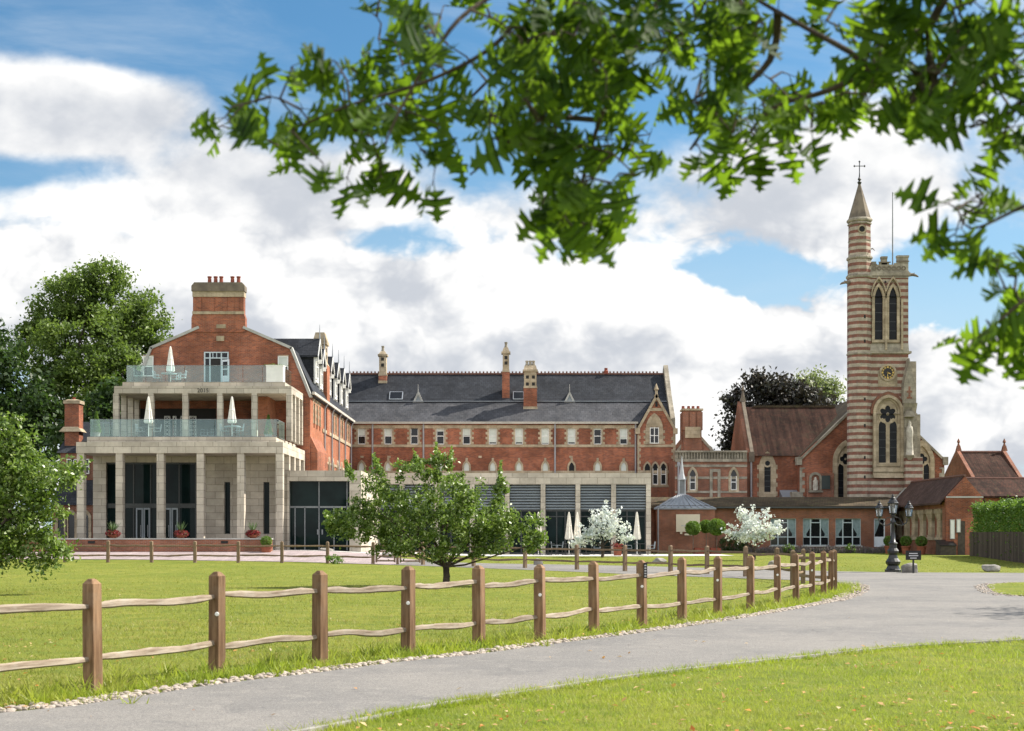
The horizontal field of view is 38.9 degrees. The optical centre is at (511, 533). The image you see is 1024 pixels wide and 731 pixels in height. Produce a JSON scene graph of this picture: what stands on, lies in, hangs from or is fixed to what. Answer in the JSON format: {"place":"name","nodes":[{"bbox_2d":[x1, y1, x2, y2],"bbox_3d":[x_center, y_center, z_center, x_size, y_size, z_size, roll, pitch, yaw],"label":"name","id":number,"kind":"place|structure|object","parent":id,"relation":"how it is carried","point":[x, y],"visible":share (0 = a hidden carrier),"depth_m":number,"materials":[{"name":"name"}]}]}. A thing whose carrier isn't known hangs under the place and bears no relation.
{"place":"outdoors","nodes":[
{"label":"outdoors","id":0,"kind":"place"},
{"bbox_2d":[0,534,1023,730],"bbox_3d":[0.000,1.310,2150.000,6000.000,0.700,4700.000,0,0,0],"label":"ground","id":1,"kind":"structure","parent":0,"point":[294,569],"depth_m":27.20,"materials":[{"name":"green plant"}]},
{"bbox_2d":[0,317,65,513],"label":"yew tree","id":2,"kind":"object","parent":1,"relation":"on","point":[34,403],"visible":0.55,"depth_m":107.75,"materials":[{"name":"green plant"}]},
{"bbox_2d":[0,407,93,585],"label":"apple tree","id":3,"kind":"object","parent":1,"relation":"on","point":[17,522],"visible":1,"depth_m":39.76,"materials":[{"name":"green plant"}]},
{"bbox_2d":[39,371,125,461],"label":"laurel tree","id":4,"kind":"object","parent":1,"relation":"on","point":[103,405],"visible":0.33,"depth_m":102.59,"materials":[{"name":"green plant"}]},
{"bbox_2d":[51,397,120,537],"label":"slate house","id":5,"kind":"structure","parent":1,"relation":"on","point":[76,428],"depth_m":95.97,"materials":[{"name":"brick"}]},
{"bbox_2d":[55,516,68,537],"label":"window","id":6,"kind":"structure","parent":5,"relation":"in","point":[58,524],"depth_m":93.97,"materials":[{"name":"stone"}]},
{"bbox_2d":[64,510,76,537],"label":"window","id":7,"kind":"structure","parent":5,"relation":"in","point":[72,518],"depth_m":93.99,"materials":[{"name":"glass"}]},
{"bbox_2d":[86,510,91,537],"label":"window","id":8,"kind":"structure","parent":5,"relation":"in","point":[88,516],"depth_m":93.92,"materials":[{"name":"stone"}]},
{"bbox_2d":[7,251,182,442],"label":"plane tree","id":9,"kind":"object","parent":1,"relation":"on","point":[119,336],"visible":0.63,"depth_m":113.85,"materials":[{"name":"green plant"}]},
{"bbox_2d":[76,365,304,549],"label":"stone pavilion","id":10,"kind":"structure","parent":1,"relation":"on","point":[180,470],"depth_m":87.20,"materials":[{"name":"beige stone"}]},
{"bbox_2d":[93,411,101,435],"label":"conical shrub","id":11,"kind":"object","parent":10,"relation":"on","point":[96,432],"visible":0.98,"depth_m":85.68,"materials":[{"name":"green plant"}]},
{"bbox_2d":[136,508,142,537],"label":"door","id":12,"kind":"structure","parent":10,"relation":"in","point":[137,509],"depth_m":87.37,"materials":[{"name":"metal"}]},
{"bbox_2d":[143,508,149,537],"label":"door","id":13,"kind":"structure","parent":10,"relation":"in","point":[144,509],"depth_m":87.37,"materials":[{"name":"metal"}]},
{"bbox_2d":[144,396,152,435],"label":"parasol","id":14,"kind":"object","parent":10,"relation":"on","point":[148,413],"visible":0.93,"depth_m":86.10,"materials":[{"name":"fabric"}]},
{"bbox_2d":[166,346,174,381],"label":"parasol","id":15,"kind":"object","parent":10,"relation":"on","point":[170,361],"visible":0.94,"depth_m":90.90,"materials":[{"name":"fabric"}]},
{"bbox_2d":[140,409,215,435],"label":"loggia doorway","id":16,"kind":"structure","parent":10,"relation":"in","point":[159,413],"depth_m":92.96,"materials":[{"name":"black glass"}]},
{"bbox_2d":[225,482,229,533],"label":"slit window","id":17,"kind":"structure","parent":10,"relation":"in","point":[227,484],"depth_m":87.44,"materials":[{"name":"black glass"}]},
{"bbox_2d":[227,397,236,423],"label":"parasol","id":18,"kind":"object","parent":10,"relation":"on","point":[231,415],"visible":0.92,"depth_m":86.10,"materials":[{"name":"fabric"}]},
{"bbox_2d":[264,482,268,533],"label":"slit window","id":19,"kind":"structure","parent":10,"relation":"in","point":[266,484],"depth_m":87.44,"materials":[{"name":"black glass"}]},
{"bbox_2d":[264,414,272,435],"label":"conical shrub","id":20,"kind":"object","parent":10,"relation":"on","point":[268,426],"visible":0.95,"depth_m":87.49,"materials":[{"name":"green plant"}]},
{"bbox_2d":[264,363,287,381],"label":"planter box","id":21,"kind":"object","parent":10,"relation":"on","point":[275,373],"visible":1,"depth_m":88.55,"materials":[{"name":"white paint"}]},
{"bbox_2d":[8,540,374,563],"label":"rail fence","id":22,"kind":"object","parent":1,"relation":"on","point":[238,545],"visible":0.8,"depth_m":73.43,"materials":[{"name":"wood"}]},
{"bbox_2d":[4,550,414,564],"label":"forecourt","id":23,"kind":"structure","parent":1,"relation":"on","point":[307,559],"depth_m":77.75,"materials":[{"name":"beige stone"}]},
{"bbox_2d":[16,538,272,551],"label":"planter wall","id":24,"kind":"structure","parent":23,"relation":"on","point":[164,541],"depth_m":81.00,"materials":[{"name":"brick"}]},
{"bbox_2d":[105,522,120,537],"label":"flower bowl","id":25,"kind":"object","parent":24,"relation":"on","point":[113,533],"visible":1,"depth_m":81.26,"materials":[{"name":"ceramic"}]},
{"bbox_2d":[173,522,187,537],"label":"flower bowl","id":26,"kind":"object","parent":24,"relation":"on","point":[181,533],"visible":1,"depth_m":81.26,"materials":[{"name":"ceramic"}]},
{"bbox_2d":[245,520,260,537],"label":"flower bowl","id":27,"kind":"object","parent":24,"relation":"on","point":[252,532],"visible":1,"depth_m":81.24,"materials":[{"name":"ceramic"}]},
{"bbox_2d":[260,536,272,552],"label":"potted ball","id":28,"kind":"object","parent":23,"relation":"on","point":[263,541],"visible":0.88,"depth_m":80.39,"materials":[{"name":"plant"}]},
{"bbox_2d":[140,276,354,470],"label":"brick house","id":29,"kind":"structure","parent":1,"relation":"on","point":[219,332],"depth_m":93.00,"materials":[{"name":"brick"}]},
{"bbox_2d":[143,356,153,375],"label":"window","id":30,"kind":"structure","parent":29,"relation":"in","point":[147,371],"depth_m":92.96,"materials":[{"name":"white paint"}]},
{"bbox_2d":[204,352,228,381],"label":"door","id":31,"kind":"structure","parent":29,"relation":"in","point":[211,373],"depth_m":92.94,"materials":[{"name":"white paint"}]},
{"bbox_2d":[2,585,656,707],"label":"paddock leaf litter","id":32,"kind":"object","parent":1,"relation":"on","point":[185,652],"visible":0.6,"depth_m":20.46,"materials":[{"name":"plant"}]},
{"bbox_2d":[287,471,379,551],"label":"entrance link","id":33,"kind":"object","parent":1,"relation":"on","point":[312,496],"visible":0.67,"depth_m":85.84,"materials":[{"name":"black glass"}]},
{"bbox_2d":[325,554,342,563],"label":"shrub","id":34,"kind":"object","parent":1,"relation":"on","point":[329,557],"visible":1,"depth_m":72.26,"materials":[{"name":"green plant"}]},
{"bbox_2d":[375,543,420,563],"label":"field gate","id":35,"kind":"structure","parent":1,"relation":"on","point":[396,560],"depth_m":73.04,"materials":[{"name":"wood"}]},
{"bbox_2d":[0,549,836,690],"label":"rail fence","id":36,"kind":"object","parent":1,"relation":"on","point":[92,605],"visible":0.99,"depth_m":19.97,"materials":[{"name":"brown wood"}]},
{"bbox_2d":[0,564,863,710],"bbox_3d":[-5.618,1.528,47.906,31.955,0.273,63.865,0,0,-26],"label":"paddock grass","id":37,"kind":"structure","parent":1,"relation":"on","point":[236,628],"depth_m":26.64,"materials":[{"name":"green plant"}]},
{"bbox_2d":[0,579,865,706],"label":"fence weeds","id":38,"kind":"object","parent":1,"relation":"on","point":[18,691],"visible":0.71,"depth_m":18.85,"materials":[{"name":"green plant"}]},
{"bbox_2d":[321,441,550,581],"bbox_3d":[-2.380,-0.575,46.265,7.308,4.769,3.856,0,0,0],"label":"apple tree","id":39,"kind":"object","parent":1,"relation":"on","point":[495,522],"visible":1,"depth_m":45.65,"materials":[{"name":"green plant"}]},
{"bbox_2d":[0,582,1022,710],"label":"cobble bed","id":40,"kind":"object","parent":1,"relation":"on","point":[122,695],"visible":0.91,"depth_m":19.01,"materials":[{"name":"beige stone"}]},
{"bbox_2d":[0,559,1023,730],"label":"drive","id":41,"kind":"structure","parent":1,"relation":"on","point":[932,596],"depth_m":19.19,"materials":[{"name":"asphalt"}]},
{"bbox_2d":[0,582,1011,729],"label":"drive grit","id":42,"kind":"object","parent":41,"relation":"on","point":[550,658],"visible":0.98,"depth_m":18.40,"materials":[{"name":"gravel"}]},
{"bbox_2d":[987,582,1023,595],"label":"grass island","id":43,"kind":"structure","parent":41,"relation":"on","point":[1007,587],"depth_m":43.77,"materials":[{"name":"plant"}]},
{"bbox_2d":[348,342,677,496],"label":"brick wing","id":44,"kind":"structure","parent":1,"relation":"on","point":[530,419],"depth_m":117.11,"materials":[{"name":"red brick"}]},
{"bbox_2d":[358,428,365,443],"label":"window","id":45,"kind":"structure","parent":44,"relation":"in","point":[361,431],"depth_m":117.11,"materials":[{"name":"white paint"}]},
{"bbox_2d":[384,428,391,443],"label":"window","id":46,"kind":"structure","parent":44,"relation":"in","point":[387,431],"depth_m":117.11,"materials":[{"name":"white paint"}]},
{"bbox_2d":[411,428,417,443],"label":"window","id":47,"kind":"structure","parent":44,"relation":"in","point":[414,431],"depth_m":117.11,"materials":[{"name":"glass"}]},
{"bbox_2d":[437,428,443,443],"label":"window","id":48,"kind":"structure","parent":44,"relation":"in","point":[440,431],"depth_m":117.11,"materials":[{"name":"white paint"}]},
{"bbox_2d":[463,428,469,443],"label":"window","id":49,"kind":"structure","parent":44,"relation":"in","point":[466,431],"depth_m":117.11,"materials":[{"name":"white paint"}]},
{"bbox_2d":[489,428,496,443],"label":"window","id":50,"kind":"structure","parent":44,"relation":"in","point":[492,431],"depth_m":117.11,"materials":[{"name":"white paint"}]},
{"bbox_2d":[515,428,522,443],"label":"window","id":51,"kind":"structure","parent":44,"relation":"in","point":[518,431],"depth_m":117.11,"materials":[{"name":"white paint"}]},
{"bbox_2d":[541,428,548,443],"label":"window","id":52,"kind":"structure","parent":44,"relation":"in","point":[544,431],"depth_m":117.11,"materials":[{"name":"white paint"}]},
{"bbox_2d":[568,428,574,443],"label":"window","id":53,"kind":"structure","parent":44,"relation":"in","point":[571,431],"depth_m":117.11,"materials":[{"name":"white paint"}]},
{"bbox_2d":[594,428,600,443],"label":"window","id":54,"kind":"structure","parent":44,"relation":"in","point":[597,431],"depth_m":117.11,"materials":[{"name":"glass"}]},
{"bbox_2d":[620,428,626,443],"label":"window","id":55,"kind":"structure","parent":44,"relation":"in","point":[623,431],"depth_m":117.11,"materials":[{"name":"white paint"}]},
{"bbox_2d":[650,428,658,443],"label":"window","id":56,"kind":"structure","parent":44,"relation":"in","point":[654,432],"depth_m":116.51,"materials":[{"name":"white paint"}]},
{"bbox_2d":[651,461,658,485],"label":"window","id":57,"kind":"structure","parent":44,"relation":"in","point":[655,476],"depth_m":116.49,"materials":[{"name":"stone"}]},
{"bbox_2d":[659,461,667,485],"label":"window","id":58,"kind":"structure","parent":44,"relation":"in","point":[663,477],"depth_m":116.46,"materials":[{"name":"stone"}]},
{"bbox_2d":[377,473,650,553],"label":"glazed extension","id":59,"kind":"object","parent":1,"relation":"on","point":[556,498],"visible":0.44,"depth_m":98.23,"materials":[{"name":"metal"}]},
{"bbox_2d":[568,500,635,556],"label":"blossom tree","id":60,"kind":"object","parent":1,"relation":"on","point":[610,528],"visible":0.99,"depth_m":87.89,"materials":[{"name":"white plant"}]},
{"bbox_2d":[189,0,1023,388],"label":"oak tree","id":61,"kind":"object","parent":1,"relation":"on","point":[573,210],"visible":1,"depth_m":4.31,"materials":[{"name":"green plant"}]},
{"bbox_2d":[421,542,834,588],"bbox_3d":[5.173,1.140,59.179,6.103,1.540,33.757,0,0,-25],"label":"rail fence","id":62,"kind":"object","parent":1,"relation":"on","point":[803,557],"visible":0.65,"depth_m":61.74,"materials":[{"name":"wood"}]},
{"bbox_2d":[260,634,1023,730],"bbox_3d":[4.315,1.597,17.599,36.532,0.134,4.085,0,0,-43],"label":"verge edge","id":63,"kind":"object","parent":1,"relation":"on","point":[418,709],"visible":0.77,"depth_m":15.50,"materials":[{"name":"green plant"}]},
{"bbox_2d":[292,639,1022,730],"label":"kerb","id":64,"kind":"structure","parent":1,"relation":"on","point":[316,728],"depth_m":16.40,"materials":[{"name":"stone"}]},
{"bbox_2d":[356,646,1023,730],"bbox_3d":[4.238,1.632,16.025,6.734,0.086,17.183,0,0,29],"label":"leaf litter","id":65,"kind":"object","parent":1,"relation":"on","point":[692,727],"visible":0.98,"depth_m":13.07,"materials":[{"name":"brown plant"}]},
{"bbox_2d":[693,548,703,553],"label":"brick planter","id":66,"kind":"object","parent":1,"relation":"on","point":[698,552],"visible":0.45,"depth_m":99.10,"materials":[{"name":"red brick"}]},
{"bbox_2d":[685,520,700,548],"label":"ball tree","id":67,"kind":"object","parent":66,"relation":"in","point":[692,527],"visible":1,"depth_m":99.32,"materials":[{"name":"green plant"}]},
{"bbox_2d":[669,406,746,496],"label":"parapet block","id":68,"kind":"structure","parent":1,"relation":"on","point":[709,471],"depth_m":112.00,"materials":[{"name":"brick"}]},
{"bbox_2d":[687,467,697,491],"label":"window","id":69,"kind":"structure","parent":68,"relation":"in","point":[692,484],"depth_m":111.91,"materials":[{"name":"stone"}]},
{"bbox_2d":[728,467,738,491],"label":"window","id":70,"kind":"structure","parent":68,"relation":"in","point":[733,484],"depth_m":111.91,"materials":[{"name":"stone"}]},
{"bbox_2d":[709,548,720,553],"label":"brick planter","id":71,"kind":"object","parent":1,"relation":"on","point":[718,549],"visible":0.5,"depth_m":99.40,"materials":[{"name":"red brick"}]},
{"bbox_2d":[700,520,709,545],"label":"ball tree","id":72,"kind":"object","parent":71,"relation":"in","point":[703,525],"visible":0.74,"depth_m":100.34,"materials":[{"name":"green plant"}]},
{"bbox_2d":[707,518,725,549],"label":"ball tree","id":73,"kind":"object","parent":71,"relation":"in","point":[715,525],"visible":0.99,"depth_m":99.10,"materials":[{"name":"green plant"}]},
{"bbox_2d":[719,534,747,550],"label":"shrub","id":74,"kind":"object","parent":1,"relation":"on","point":[729,544],"visible":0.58,"depth_m":103.22,"materials":[{"name":"green plant"}]},
{"bbox_2d":[461,555,1023,572],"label":"lawn grass","id":75,"kind":"structure","parent":1,"relation":"on","point":[826,564],"depth_m":76.69,"materials":[{"name":"green plant"}]},
{"bbox_2d":[720,504,786,559],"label":"blossom tree","id":76,"kind":"object","parent":1,"relation":"on","point":[748,521],"visible":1,"depth_m":82.83,"materials":[{"name":"white plant"}]},
{"bbox_2d":[651,458,897,552],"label":"brick range","id":77,"kind":"structure","parent":1,"relation":"on","point":[817,522],"depth_m":105.00,"materials":[{"name":"red brick"}]},
{"bbox_2d":[676,514,699,534],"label":"wall sign","id":78,"kind":"object","parent":77,"relation":"attached to","point":[682,520],"visible":0.52,"depth_m":104.43,"materials":[{"name":"beige"}]},
{"bbox_2d":[770,519,795,544],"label":"window","id":79,"kind":"structure","parent":77,"relation":"in","point":[788,536],"depth_m":105.16,"materials":[{"name":"glass"}]},
{"bbox_2d":[803,519,828,544],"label":"window","id":80,"kind":"structure","parent":77,"relation":"in","point":[815,531],"depth_m":105.16,"materials":[{"name":"black glass"}]},
{"bbox_2d":[835,519,860,544],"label":"window","id":81,"kind":"structure","parent":77,"relation":"in","point":[847,531],"depth_m":105.16,"materials":[{"name":"black glass"}]},
{"bbox_2d":[708,365,846,449],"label":"copper beech","id":82,"kind":"object","parent":1,"relation":"on","point":[773,391],"visible":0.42,"depth_m":134.89,"materials":[{"name":"purple plant"}]},
{"bbox_2d":[721,544,884,552],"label":"lavender bed","id":83,"kind":"object","parent":1,"relation":"on","point":[860,549],"visible":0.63,"depth_m":103.47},
{"bbox_2d":[787,364,846,403],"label":"airy tree","id":84,"kind":"object","parent":1,"relation":"on","point":[827,385],"visible":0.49,"depth_m":141.38,"materials":[{"name":"green plant"}]},
{"bbox_2d":[731,385,947,496],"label":"chapel","id":85,"kind":"structure","parent":1,"relation":"on","point":[796,450],"depth_m":114.00,"materials":[{"name":"brick"}]},
{"bbox_2d":[759,451,775,496],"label":"window","id":86,"kind":"structure","parent":85,"relation":"in","point":[767,475],"depth_m":113.90,"materials":[{"name":"stone"}]},
{"bbox_2d":[833,440,846,496],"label":"window","id":87,"kind":"structure","parent":85,"relation":"in","point":[840,455],"depth_m":112.49,"materials":[{"name":"stone"}]},
{"bbox_2d":[920,440,934,478],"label":"window","id":88,"kind":"structure","parent":85,"relation":"in","point":[926,452],"depth_m":112.49,"materials":[{"name":"stone"}]},
{"bbox_2d":[840,160,922,534],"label":"bell tower","id":89,"kind":"structure","parent":1,"relation":"on","point":[884,459],"depth_m":108.45,"materials":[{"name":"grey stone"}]},
{"bbox_2d":[872,283,884,342],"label":"window","id":90,"kind":"structure","parent":89,"relation":"in","point":[878,296],"depth_m":108.55,"materials":[{"name":"glass"}]},
{"bbox_2d":[876,398,899,465],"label":"window","id":91,"kind":"structure","parent":89,"relation":"in","point":[888,410],"depth_m":108.58,"materials":[{"name":"stone"}]},
{"bbox_2d":[886,283,899,342],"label":"window","id":92,"kind":"structure","parent":89,"relation":"in","point":[893,298],"depth_m":108.58,"materials":[{"name":"glass"}]},
{"bbox_2d":[875,494,912,571],"bbox_3d":[16.606,-0.032,63.000,1.696,3.410,0.720,0,0,0],"label":"lamp post","id":93,"kind":"object","parent":1,"relation":"on","point":[892,561],"visible":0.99,"depth_m":62.90,"materials":[{"name":"metal"}]},
{"bbox_2d":[900,536,911,553],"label":"potted ball","id":94,"kind":"object","parent":1,"relation":"on","point":[905,547],"visible":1,"depth_m":99.30,"materials":[{"name":"plant"}]},
{"bbox_2d":[901,563,917,572],"bbox_3d":[16.956,1.505,61.803,0.679,0.571,0.618,0,0,3],"label":"boulder","id":95,"kind":"object","parent":1,"relation":"on","point":[906,568],"visible":0.76,"depth_m":61.59,"materials":[{"name":"stone"}]},
{"bbox_2d":[906,551,920,572],"bbox_3d":[16.855,1.228,60.913,0.647,1.062,0.094,0,0,0],"label":"post sign","id":96,"kind":"object","parent":1,"relation":"on","point":[913,555],"visible":0.93,"depth_m":60.87,"materials":[{"name":"metal"}]},
{"bbox_2d":[915,536,927,554],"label":"potted ball","id":97,"kind":"object","parent":1,"relation":"on","point":[921,547],"visible":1,"depth_m":97.39,"materials":[{"name":"plant"}]},
{"bbox_2d":[895,474,985,554],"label":"cloister walk","id":98,"kind":"structure","parent":1,"relation":"on","point":[938,504],"depth_m":98.05,"materials":[{"name":"brick"}]},
{"bbox_2d":[958,521,964,554],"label":"door","id":99,"kind":"structure","parent":98,"relation":"in","point":[961,536],"depth_m":94.98,"materials":[{"name":"wood"}]},
{"bbox_2d":[935,540,956,554],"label":"storage box","id":100,"kind":"object","parent":1,"relation":"on","point":[944,547],"visible":0.89,"depth_m":94.20,"materials":[{"name":"wood"}]},
{"bbox_2d":[945,438,1021,476],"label":"finialled house","id":101,"kind":"structure","parent":1,"relation":"on","point":[984,463],"depth_m":128.38,"materials":[{"name":"tile"}]},
{"bbox_2d":[981,564,1000,571],"bbox_3d":[20.925,1.558,63.364,0.822,0.466,0.714,0,0,-2],"label":"boulder","id":102,"kind":"object","parent":1,"relation":"on","point":[991,568],"visible":0.83,"depth_m":63.12,"materials":[{"name":"stone"}]},
{"bbox_2d":[966,477,1023,528],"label":"walled range","id":103,"kind":"structure","parent":1,"relation":"on","point":[994,489],"depth_m":97.81,"materials":[{"name":"orange brick"}]},
{"bbox_2d":[967,490,1023,557],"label":"clipped hedge","id":104,"kind":"object","parent":1,"relation":"on","point":[987,515],"visible":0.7,"depth_m":84.66,"materials":[{"name":"green plant"}]},
{"bbox_2d":[969,531,1023,562],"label":"board fence","id":105,"kind":"object","parent":1,"relation":"on","point":[996,546],"visible":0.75,"depth_m":83.93,"materials":[{"name":"brown wood"}]},
{"bbox_2d":[0,0,1023,532],"label":"sky","id":106,"kind":"structure","parent":0,"point":[100,100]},
{"bbox_2d":[405,552,732,555],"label":"patio","id":107,"kind":"structure","parent":0,"point":[461,554],"depth_m":91.75,"materials":[{"name":"stone"}]},
{"bbox_2d":[565,512,572,554],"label":"parasol","id":108,"kind":"object","parent":107,"relation":"on","point":[568,534],"visible":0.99,"depth_m":94.39,"materials":[{"name":"fabric"}]},
{"bbox_2d":[573,512,581,554],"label":"parasol","id":109,"kind":"object","parent":107,"relation":"on","point":[576,528],"visible":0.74,"depth_m":94.89,"materials":[{"name":"fabric"}]},
{"bbox_2d":[633,512,640,554],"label":"parasol","id":110,"kind":"object","parent":107,"relation":"on","point":[637,534],"visible":0.91,"depth_m":93.39,"materials":[{"name":"fabric"}]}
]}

